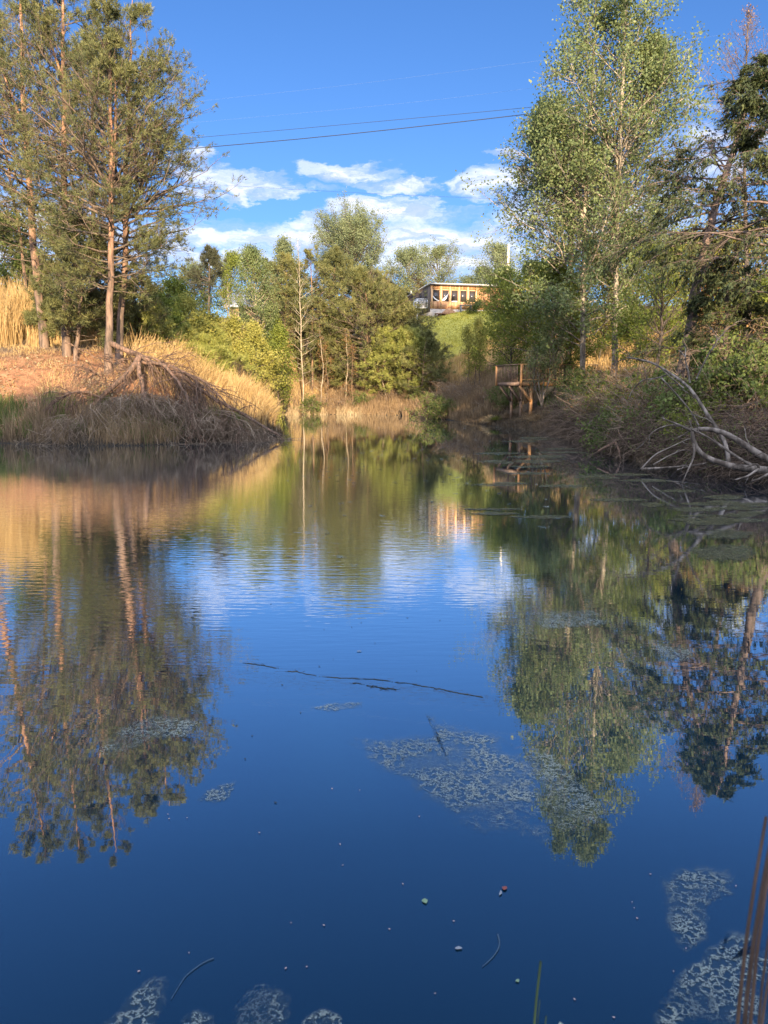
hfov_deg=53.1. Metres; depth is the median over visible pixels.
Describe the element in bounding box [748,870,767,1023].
reed stem
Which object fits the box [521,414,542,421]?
grass tussock
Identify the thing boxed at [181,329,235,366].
young pine
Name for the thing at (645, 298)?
understory tree
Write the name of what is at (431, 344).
pine tree
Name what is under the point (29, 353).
short grass
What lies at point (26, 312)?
young pine
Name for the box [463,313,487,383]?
lawn sapling
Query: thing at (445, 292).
window
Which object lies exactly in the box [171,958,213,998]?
sunken stem
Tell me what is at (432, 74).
power line
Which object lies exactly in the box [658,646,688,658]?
algae mat
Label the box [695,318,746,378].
dead branch
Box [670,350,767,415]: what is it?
green shrub
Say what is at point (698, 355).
green shrub
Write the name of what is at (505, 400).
green shrub
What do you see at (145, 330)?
pine tree
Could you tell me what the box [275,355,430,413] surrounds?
brush grass
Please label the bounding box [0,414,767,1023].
pond water
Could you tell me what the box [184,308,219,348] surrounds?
yellow sapling
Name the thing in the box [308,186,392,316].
broadleaf tree
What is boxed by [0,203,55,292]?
broadleaf tree
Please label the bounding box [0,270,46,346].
tall grass
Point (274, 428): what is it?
shore grass
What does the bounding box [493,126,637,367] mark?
tree
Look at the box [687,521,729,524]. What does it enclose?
algae mat
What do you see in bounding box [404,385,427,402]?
green shrub
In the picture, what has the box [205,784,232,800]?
algae mat
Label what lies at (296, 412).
cattail reeds
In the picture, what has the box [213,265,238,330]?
bare tree
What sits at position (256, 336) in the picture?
yellow sapling
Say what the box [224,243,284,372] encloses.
birch tree
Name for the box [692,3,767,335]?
bare tree
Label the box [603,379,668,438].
twiggy shrub
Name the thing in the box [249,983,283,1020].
algae mat
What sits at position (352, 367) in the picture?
bare sapling
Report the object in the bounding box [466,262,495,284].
broadleaf tree
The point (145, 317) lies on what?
young pine
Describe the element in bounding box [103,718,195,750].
algae mat
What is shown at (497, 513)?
algae mat
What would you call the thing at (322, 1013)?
algae mat
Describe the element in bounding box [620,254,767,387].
hemlock tree
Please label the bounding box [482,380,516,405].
green shrub
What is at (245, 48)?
sky
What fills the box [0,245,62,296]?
broadleaf tree
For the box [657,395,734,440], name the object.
bright shrub
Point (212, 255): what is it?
pine tree
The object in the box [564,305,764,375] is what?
field grass
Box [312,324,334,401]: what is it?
bare sapling
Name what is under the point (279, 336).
green sapling
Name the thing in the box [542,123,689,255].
tree
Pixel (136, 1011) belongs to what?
algae mat
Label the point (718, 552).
algae mat
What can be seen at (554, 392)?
bare brush
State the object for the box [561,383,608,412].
bare brush
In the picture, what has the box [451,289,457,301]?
window
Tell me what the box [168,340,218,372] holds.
young pine
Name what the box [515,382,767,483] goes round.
twig tangle
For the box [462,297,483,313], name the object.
green sapling
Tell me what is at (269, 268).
pine tree
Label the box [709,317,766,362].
bright shrub
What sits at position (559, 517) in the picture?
algae mat
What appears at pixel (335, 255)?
pine tree
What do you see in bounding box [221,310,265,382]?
yellow sapling
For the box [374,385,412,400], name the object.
twiggy shrub
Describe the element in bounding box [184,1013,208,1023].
algae mat
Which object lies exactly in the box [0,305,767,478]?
ground
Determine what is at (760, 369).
green shrub
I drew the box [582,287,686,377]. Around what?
understory tree
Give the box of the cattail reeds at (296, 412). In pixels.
[277,401,362,414]
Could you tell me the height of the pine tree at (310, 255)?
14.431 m
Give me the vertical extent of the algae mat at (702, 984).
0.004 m
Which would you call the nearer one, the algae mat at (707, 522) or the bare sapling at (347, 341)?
the algae mat at (707, 522)
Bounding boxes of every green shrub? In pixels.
[293,393,327,414]
[345,389,376,405]
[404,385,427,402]
[404,391,455,418]
[426,396,460,419]
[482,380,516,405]
[493,388,527,410]
[549,362,594,395]
[561,375,595,399]
[566,366,625,394]
[574,400,639,453]
[613,370,721,435]
[651,326,735,384]
[660,326,767,398]
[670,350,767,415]
[700,341,767,411]
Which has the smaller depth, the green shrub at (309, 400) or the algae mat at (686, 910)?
the algae mat at (686, 910)
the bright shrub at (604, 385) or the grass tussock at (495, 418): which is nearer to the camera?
the bright shrub at (604, 385)
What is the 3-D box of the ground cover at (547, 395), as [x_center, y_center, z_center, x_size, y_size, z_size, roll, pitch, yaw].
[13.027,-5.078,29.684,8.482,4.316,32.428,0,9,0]
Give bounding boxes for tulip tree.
[455,0,712,379]
[509,0,731,381]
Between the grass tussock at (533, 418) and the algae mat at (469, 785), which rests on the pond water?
the algae mat at (469, 785)
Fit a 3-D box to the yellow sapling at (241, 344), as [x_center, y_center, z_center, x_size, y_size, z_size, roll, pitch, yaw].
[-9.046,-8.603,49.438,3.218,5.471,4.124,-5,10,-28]
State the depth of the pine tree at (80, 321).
35.57 m
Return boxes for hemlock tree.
[588,51,767,390]
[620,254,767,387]
[628,70,767,327]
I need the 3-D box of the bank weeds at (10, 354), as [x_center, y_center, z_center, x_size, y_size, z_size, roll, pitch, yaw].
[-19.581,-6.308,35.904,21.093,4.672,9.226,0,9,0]
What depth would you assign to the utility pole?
88.41 m
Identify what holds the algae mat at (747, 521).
on the pond water
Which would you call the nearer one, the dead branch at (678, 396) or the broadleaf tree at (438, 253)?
the dead branch at (678, 396)
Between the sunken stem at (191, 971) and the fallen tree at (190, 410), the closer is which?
the sunken stem at (191, 971)
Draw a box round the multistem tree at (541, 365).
[518,316,568,408]
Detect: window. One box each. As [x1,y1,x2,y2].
[433,289,439,301]
[442,289,448,301]
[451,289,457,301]
[460,290,466,302]
[469,290,475,302]
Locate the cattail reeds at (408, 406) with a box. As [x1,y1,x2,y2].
[401,395,419,415]
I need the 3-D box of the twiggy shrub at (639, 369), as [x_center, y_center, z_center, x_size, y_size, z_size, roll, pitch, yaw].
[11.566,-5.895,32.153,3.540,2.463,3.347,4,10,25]
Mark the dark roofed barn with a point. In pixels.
(407, 293)
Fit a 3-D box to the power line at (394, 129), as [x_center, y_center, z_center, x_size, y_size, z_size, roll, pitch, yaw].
[-6.854,-23.424,47.014,65.820,1.889,2.238,2,9,12]
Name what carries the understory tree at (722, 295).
on the ground at (21, 388)
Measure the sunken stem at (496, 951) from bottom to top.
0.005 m
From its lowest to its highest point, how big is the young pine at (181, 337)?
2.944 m
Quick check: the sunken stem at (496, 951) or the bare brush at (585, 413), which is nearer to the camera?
the sunken stem at (496, 951)
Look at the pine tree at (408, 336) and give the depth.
68.89 m
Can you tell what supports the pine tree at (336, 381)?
on the ground at (21, 388)
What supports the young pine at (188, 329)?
on the ground at (21, 388)
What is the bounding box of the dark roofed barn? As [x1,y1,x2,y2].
[354,277,410,307]
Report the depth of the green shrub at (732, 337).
22.35 m
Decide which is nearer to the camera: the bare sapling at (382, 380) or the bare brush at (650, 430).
the bare brush at (650, 430)
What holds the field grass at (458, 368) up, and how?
on the ground at (21, 388)
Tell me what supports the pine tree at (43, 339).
on the ground at (21, 388)
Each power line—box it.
[9,80,734,162]
[69,80,732,147]
[153,180,606,202]
[166,29,762,104]
[182,61,724,123]
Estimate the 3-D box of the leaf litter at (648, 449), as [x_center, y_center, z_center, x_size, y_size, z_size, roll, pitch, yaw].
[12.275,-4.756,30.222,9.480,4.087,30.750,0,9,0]
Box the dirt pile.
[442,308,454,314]
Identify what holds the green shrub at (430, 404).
on the ground at (21, 388)
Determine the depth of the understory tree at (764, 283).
36.54 m
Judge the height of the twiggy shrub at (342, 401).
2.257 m
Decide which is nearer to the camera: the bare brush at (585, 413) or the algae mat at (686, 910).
the algae mat at (686, 910)
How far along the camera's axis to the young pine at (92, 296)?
39.09 m
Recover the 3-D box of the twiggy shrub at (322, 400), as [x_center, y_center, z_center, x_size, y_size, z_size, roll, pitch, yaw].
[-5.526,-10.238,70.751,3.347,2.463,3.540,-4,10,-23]
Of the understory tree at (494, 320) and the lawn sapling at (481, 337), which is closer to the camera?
the understory tree at (494, 320)
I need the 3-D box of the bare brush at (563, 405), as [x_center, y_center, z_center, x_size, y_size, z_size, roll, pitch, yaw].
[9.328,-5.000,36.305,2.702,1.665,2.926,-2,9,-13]
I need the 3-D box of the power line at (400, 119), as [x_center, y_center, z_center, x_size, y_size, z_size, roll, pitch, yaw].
[-6.937,-24.252,47.542,66.994,1.199,1.522,2,9,12]
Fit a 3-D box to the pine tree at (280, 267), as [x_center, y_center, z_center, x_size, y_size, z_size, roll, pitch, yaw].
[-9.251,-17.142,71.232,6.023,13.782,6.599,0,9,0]
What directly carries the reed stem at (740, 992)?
on the pond water
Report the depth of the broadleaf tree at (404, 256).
103.26 m
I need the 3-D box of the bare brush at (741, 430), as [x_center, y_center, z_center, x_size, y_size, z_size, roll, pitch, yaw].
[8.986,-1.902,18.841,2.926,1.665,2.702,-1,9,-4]
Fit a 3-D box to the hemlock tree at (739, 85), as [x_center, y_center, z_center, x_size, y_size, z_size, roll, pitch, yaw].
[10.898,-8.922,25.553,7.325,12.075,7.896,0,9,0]
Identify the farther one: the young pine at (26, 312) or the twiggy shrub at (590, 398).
the young pine at (26, 312)
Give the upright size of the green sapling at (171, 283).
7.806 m
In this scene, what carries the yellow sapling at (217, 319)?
on the ground at (21, 388)
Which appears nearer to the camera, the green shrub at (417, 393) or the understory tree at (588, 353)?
the understory tree at (588, 353)
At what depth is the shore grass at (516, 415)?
40.47 m
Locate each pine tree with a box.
[0,0,66,227]
[0,0,106,348]
[0,0,177,356]
[0,0,209,374]
[0,0,246,363]
[0,34,59,291]
[1,274,61,302]
[3,246,71,333]
[21,198,141,360]
[29,250,107,295]
[33,22,146,240]
[71,271,157,348]
[102,271,194,349]
[179,243,235,314]
[230,257,293,339]
[252,252,313,391]
[274,244,348,392]
[288,286,374,389]
[292,263,441,389]
[299,243,372,360]
[354,285,432,369]
[355,325,416,398]
[370,324,439,393]
[393,328,455,395]
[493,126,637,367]
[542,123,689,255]
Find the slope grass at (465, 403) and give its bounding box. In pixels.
[407,355,563,420]
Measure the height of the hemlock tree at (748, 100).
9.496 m
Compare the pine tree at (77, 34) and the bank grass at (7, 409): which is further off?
the pine tree at (77, 34)
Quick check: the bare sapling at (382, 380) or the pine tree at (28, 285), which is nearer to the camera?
the pine tree at (28, 285)
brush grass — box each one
[126,348,281,426]
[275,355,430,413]
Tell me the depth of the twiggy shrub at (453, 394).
59.55 m
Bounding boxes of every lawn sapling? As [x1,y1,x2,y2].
[459,323,479,391]
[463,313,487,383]
[467,325,490,382]
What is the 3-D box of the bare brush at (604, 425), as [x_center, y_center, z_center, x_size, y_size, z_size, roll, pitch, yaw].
[7.912,-2.671,24.407,2.764,1.572,2.552,6,10,31]
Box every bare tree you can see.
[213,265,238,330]
[284,238,318,408]
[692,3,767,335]
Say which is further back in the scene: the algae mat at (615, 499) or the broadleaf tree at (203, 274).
the broadleaf tree at (203, 274)
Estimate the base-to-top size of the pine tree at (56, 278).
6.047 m
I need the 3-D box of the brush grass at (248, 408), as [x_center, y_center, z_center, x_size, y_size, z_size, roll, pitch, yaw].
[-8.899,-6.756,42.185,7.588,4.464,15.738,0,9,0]
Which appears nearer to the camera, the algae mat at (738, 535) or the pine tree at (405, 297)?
the algae mat at (738, 535)
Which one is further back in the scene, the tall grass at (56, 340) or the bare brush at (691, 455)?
the tall grass at (56, 340)
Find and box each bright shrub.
[487,357,513,374]
[583,371,643,413]
[603,382,651,417]
[632,369,662,391]
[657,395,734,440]
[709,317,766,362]
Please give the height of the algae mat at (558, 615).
0.004 m
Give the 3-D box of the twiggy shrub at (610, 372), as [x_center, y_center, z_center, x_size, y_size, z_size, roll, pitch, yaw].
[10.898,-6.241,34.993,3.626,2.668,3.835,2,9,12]
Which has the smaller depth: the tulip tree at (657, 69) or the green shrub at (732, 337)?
the green shrub at (732, 337)
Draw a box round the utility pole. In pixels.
[501,244,509,265]
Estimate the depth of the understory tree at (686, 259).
48.96 m
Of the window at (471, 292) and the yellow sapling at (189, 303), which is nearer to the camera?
the yellow sapling at (189, 303)
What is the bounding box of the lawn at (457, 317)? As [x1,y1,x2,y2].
[421,310,507,371]
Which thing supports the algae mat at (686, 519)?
on the pond water
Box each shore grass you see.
[0,415,287,445]
[291,402,430,417]
[449,408,767,478]
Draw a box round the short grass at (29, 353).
[0,338,232,432]
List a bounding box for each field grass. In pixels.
[429,322,559,394]
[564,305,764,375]
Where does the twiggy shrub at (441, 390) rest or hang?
on the ground at (21, 388)
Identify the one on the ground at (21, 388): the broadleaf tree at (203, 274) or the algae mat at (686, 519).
the broadleaf tree at (203, 274)
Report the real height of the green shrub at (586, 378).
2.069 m
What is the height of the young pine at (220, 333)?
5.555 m
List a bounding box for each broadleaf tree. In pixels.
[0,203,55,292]
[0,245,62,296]
[162,257,220,312]
[202,247,252,313]
[251,234,325,360]
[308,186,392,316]
[376,240,444,292]
[400,271,433,289]
[408,230,469,283]
[451,268,477,283]
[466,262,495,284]
[467,235,521,284]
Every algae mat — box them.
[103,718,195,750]
[109,984,157,1023]
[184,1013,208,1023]
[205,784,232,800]
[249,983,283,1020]
[303,1009,340,1023]
[368,718,533,832]
[479,512,506,514]
[513,455,564,458]
[517,460,553,462]
[521,515,560,518]
[526,751,599,818]
[535,609,602,627]
[592,498,644,500]
[625,479,671,481]
[642,502,667,506]
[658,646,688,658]
[658,934,767,1023]
[669,871,726,942]
[671,518,699,520]
[676,507,720,511]
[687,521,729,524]
[691,546,750,559]
[706,496,743,499]
[707,529,746,538]
[710,500,737,504]
[724,518,767,521]
[726,503,765,506]
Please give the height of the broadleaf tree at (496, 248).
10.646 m
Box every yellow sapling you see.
[170,289,225,327]
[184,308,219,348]
[201,306,227,338]
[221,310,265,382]
[226,335,268,387]
[241,318,290,391]
[248,347,293,417]
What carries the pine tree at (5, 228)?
on the ground at (21, 388)
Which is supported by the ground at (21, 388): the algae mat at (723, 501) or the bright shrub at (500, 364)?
the bright shrub at (500, 364)
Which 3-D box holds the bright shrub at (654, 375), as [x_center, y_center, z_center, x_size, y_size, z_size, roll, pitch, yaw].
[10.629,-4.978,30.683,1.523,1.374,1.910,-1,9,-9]
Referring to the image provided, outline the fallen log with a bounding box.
[581,402,672,459]
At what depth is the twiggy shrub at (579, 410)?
31.73 m
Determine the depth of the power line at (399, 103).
54.60 m
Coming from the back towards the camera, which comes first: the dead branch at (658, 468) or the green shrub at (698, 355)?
the green shrub at (698, 355)
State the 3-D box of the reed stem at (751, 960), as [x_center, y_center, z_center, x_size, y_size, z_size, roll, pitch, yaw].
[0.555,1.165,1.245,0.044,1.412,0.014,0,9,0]
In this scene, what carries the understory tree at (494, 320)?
on the ground at (21, 388)
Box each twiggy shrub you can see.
[311,390,341,409]
[330,395,356,407]
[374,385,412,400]
[422,373,456,397]
[433,375,471,400]
[453,373,487,398]
[472,384,491,406]
[553,376,616,426]
[564,362,643,410]
[582,346,653,388]
[583,359,666,408]
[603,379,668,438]
[605,364,679,423]
[613,342,678,380]
[650,350,741,411]
[694,311,767,360]
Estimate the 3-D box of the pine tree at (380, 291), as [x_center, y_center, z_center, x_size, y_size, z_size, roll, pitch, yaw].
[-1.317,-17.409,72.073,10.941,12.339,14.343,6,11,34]
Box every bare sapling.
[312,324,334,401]
[318,341,333,398]
[338,328,356,395]
[346,343,359,403]
[375,363,391,397]
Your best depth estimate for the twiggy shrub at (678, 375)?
23.24 m
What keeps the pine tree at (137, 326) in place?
on the ground at (21, 388)
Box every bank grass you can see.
[0,379,251,443]
[535,360,764,474]
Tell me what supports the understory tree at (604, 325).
on the ground at (21, 388)
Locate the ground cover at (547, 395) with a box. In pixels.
[535,362,767,410]
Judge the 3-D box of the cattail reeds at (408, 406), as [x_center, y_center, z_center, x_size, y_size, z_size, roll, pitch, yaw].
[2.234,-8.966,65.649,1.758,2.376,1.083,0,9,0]
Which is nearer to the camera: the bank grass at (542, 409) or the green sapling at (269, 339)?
the bank grass at (542, 409)
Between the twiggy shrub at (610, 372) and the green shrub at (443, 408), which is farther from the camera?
the green shrub at (443, 408)
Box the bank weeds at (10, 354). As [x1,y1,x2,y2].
[0,341,172,395]
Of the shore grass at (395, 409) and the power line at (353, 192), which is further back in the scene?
the power line at (353, 192)
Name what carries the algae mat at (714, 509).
on the pond water
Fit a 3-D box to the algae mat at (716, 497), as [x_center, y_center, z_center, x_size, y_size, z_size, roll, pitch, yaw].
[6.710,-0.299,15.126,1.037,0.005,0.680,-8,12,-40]
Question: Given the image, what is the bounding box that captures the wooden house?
[407,283,523,316]
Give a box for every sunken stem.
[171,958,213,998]
[482,934,499,966]
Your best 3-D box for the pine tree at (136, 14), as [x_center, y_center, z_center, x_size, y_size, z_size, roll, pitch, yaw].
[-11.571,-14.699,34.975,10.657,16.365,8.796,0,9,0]
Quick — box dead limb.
[636,415,767,483]
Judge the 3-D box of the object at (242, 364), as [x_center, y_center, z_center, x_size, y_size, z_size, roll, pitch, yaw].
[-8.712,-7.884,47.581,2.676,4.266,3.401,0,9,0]
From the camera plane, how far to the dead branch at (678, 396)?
19.84 m
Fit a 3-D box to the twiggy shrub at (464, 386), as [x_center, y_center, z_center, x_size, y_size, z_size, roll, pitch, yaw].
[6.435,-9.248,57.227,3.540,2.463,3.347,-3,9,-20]
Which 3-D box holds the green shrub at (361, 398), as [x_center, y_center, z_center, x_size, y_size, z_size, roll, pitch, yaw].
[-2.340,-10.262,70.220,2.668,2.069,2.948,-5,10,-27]
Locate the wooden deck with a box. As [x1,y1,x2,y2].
[495,364,573,419]
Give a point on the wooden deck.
(520, 384)
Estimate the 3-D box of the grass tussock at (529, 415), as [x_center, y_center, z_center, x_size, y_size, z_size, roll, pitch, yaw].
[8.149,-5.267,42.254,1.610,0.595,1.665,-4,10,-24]
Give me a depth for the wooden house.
82.13 m
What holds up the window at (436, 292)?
in the wooden house
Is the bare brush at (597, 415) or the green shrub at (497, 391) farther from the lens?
the green shrub at (497, 391)
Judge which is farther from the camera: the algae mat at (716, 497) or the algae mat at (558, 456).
the algae mat at (558, 456)
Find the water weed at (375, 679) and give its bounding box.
[248,663,480,696]
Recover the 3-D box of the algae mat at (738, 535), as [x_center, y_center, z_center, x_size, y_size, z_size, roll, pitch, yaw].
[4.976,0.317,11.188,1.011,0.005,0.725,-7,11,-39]
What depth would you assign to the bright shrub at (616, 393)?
26.99 m
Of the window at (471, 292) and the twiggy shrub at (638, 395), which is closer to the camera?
the twiggy shrub at (638, 395)
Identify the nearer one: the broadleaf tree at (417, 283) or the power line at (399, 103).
the power line at (399, 103)
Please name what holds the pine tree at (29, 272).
on the ground at (21, 388)
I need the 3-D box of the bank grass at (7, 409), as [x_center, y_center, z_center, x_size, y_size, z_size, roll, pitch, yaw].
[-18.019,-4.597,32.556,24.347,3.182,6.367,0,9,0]
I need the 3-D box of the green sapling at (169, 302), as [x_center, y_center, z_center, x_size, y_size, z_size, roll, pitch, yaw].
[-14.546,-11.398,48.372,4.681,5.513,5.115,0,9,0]
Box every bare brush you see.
[532,386,567,412]
[543,390,582,418]
[557,394,599,424]
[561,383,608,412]
[562,379,632,424]
[575,397,627,430]
[594,363,674,405]
[597,405,658,446]
[602,405,687,454]
[630,416,711,463]
[648,423,733,473]
[676,422,762,475]
[679,400,767,462]
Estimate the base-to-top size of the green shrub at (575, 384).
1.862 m
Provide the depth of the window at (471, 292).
82.54 m
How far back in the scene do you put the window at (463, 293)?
82.34 m
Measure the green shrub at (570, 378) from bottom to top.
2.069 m
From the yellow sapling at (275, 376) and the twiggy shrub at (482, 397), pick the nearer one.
the twiggy shrub at (482, 397)
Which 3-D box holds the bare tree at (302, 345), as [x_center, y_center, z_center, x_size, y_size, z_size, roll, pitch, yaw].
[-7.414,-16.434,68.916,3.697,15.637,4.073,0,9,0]
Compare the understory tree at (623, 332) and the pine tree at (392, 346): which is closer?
the understory tree at (623, 332)
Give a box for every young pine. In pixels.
[21,289,84,340]
[35,283,140,339]
[123,300,180,347]
[154,327,185,350]
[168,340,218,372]
[170,319,199,341]
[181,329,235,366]
[203,322,231,364]
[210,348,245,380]
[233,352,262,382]
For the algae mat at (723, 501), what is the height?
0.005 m
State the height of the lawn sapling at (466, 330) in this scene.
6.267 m
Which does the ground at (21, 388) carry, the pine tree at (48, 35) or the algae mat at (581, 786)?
the pine tree at (48, 35)
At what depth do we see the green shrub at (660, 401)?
22.52 m
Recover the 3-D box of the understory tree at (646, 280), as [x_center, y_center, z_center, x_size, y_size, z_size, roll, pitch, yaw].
[11.986,-8.396,33.189,4.138,6.744,4.576,7,12,40]
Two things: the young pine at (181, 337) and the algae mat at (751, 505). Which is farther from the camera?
the young pine at (181, 337)
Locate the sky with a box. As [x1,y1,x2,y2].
[0,0,767,317]
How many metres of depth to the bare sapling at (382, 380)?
69.79 m
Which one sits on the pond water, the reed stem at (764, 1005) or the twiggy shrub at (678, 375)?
the reed stem at (764, 1005)
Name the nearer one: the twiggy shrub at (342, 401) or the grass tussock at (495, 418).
the grass tussock at (495, 418)
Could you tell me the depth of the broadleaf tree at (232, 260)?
88.18 m
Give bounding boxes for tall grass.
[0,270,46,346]
[38,322,146,357]
[126,324,288,427]
[257,371,324,410]
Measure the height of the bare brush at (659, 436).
1.480 m
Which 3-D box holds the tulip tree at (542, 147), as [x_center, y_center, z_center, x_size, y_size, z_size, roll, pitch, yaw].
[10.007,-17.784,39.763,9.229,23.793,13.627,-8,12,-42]
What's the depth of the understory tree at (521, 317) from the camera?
42.77 m
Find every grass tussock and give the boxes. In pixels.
[479,414,497,422]
[489,415,501,420]
[515,411,537,420]
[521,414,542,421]
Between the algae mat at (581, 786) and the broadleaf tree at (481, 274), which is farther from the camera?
the broadleaf tree at (481, 274)
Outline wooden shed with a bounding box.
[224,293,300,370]
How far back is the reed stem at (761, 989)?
1.12 m
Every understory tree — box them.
[467,286,536,381]
[484,255,563,389]
[507,255,594,396]
[531,288,611,386]
[532,273,600,387]
[576,250,639,362]
[580,216,683,348]
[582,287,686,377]
[609,239,700,377]
[642,216,742,314]
[674,247,767,332]
[697,213,767,294]
[707,266,767,339]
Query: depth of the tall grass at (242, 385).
37.90 m
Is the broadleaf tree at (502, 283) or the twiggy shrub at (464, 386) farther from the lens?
the broadleaf tree at (502, 283)
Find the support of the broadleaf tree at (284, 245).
on the ground at (21, 388)
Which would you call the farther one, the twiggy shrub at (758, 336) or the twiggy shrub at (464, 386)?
the twiggy shrub at (464, 386)
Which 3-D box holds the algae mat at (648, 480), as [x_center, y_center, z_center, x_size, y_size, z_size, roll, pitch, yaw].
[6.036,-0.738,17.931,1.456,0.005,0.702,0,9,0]
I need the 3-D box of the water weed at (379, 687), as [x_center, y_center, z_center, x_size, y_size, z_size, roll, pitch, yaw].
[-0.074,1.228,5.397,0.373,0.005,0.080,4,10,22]
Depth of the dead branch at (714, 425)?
18.80 m
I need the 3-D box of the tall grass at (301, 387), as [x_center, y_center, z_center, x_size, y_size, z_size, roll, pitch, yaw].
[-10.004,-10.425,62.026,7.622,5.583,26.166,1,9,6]
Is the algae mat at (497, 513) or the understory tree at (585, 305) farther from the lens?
the understory tree at (585, 305)
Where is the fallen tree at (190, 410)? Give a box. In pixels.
[13,341,308,446]
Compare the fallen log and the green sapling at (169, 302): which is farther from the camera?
the green sapling at (169, 302)
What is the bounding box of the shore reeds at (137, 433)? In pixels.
[0,383,262,444]
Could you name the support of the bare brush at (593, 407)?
on the ground at (21, 388)
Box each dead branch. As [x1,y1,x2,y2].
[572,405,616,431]
[613,344,730,461]
[641,438,706,469]
[661,378,699,433]
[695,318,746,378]
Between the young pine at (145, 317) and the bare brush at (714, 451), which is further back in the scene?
the young pine at (145, 317)
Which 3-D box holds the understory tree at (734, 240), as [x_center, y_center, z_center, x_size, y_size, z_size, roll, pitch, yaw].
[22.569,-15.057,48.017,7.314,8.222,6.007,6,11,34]
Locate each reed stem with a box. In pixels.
[736,816,767,1023]
[742,848,767,1023]
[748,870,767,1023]
[757,935,767,1023]
[760,975,767,1023]
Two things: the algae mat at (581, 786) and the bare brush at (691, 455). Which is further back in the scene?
the bare brush at (691, 455)
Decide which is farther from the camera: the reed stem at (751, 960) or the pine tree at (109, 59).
the pine tree at (109, 59)
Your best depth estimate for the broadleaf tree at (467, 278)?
113.64 m
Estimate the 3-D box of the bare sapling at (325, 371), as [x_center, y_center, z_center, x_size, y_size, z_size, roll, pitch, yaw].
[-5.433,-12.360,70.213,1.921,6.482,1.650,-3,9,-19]
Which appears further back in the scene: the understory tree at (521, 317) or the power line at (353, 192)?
the power line at (353, 192)
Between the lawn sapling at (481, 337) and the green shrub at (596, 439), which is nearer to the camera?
the green shrub at (596, 439)
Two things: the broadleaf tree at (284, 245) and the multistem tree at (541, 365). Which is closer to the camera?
the multistem tree at (541, 365)
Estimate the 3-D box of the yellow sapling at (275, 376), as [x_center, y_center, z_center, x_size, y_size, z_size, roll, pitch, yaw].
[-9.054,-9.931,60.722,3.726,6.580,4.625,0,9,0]
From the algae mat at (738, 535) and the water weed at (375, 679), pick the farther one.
the algae mat at (738, 535)
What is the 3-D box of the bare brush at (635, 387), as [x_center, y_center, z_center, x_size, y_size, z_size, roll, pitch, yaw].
[9.628,-4.041,26.924,3.902,2.220,3.603,-6,11,-34]
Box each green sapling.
[129,286,187,325]
[143,271,215,320]
[166,307,199,333]
[254,309,294,408]
[265,322,301,415]
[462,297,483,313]
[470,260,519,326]
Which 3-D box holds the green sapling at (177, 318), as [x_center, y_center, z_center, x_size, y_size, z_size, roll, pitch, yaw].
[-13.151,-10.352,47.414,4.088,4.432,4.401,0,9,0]
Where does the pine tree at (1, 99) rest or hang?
on the ground at (21, 388)
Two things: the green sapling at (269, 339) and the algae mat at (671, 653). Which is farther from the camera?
the green sapling at (269, 339)
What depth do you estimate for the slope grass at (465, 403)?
55.59 m
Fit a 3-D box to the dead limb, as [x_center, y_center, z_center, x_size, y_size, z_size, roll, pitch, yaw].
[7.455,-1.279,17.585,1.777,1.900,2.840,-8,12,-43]
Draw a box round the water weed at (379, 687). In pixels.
[352,682,396,689]
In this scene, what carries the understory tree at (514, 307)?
on the ground at (21, 388)
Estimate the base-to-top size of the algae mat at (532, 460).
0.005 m
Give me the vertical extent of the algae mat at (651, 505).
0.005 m

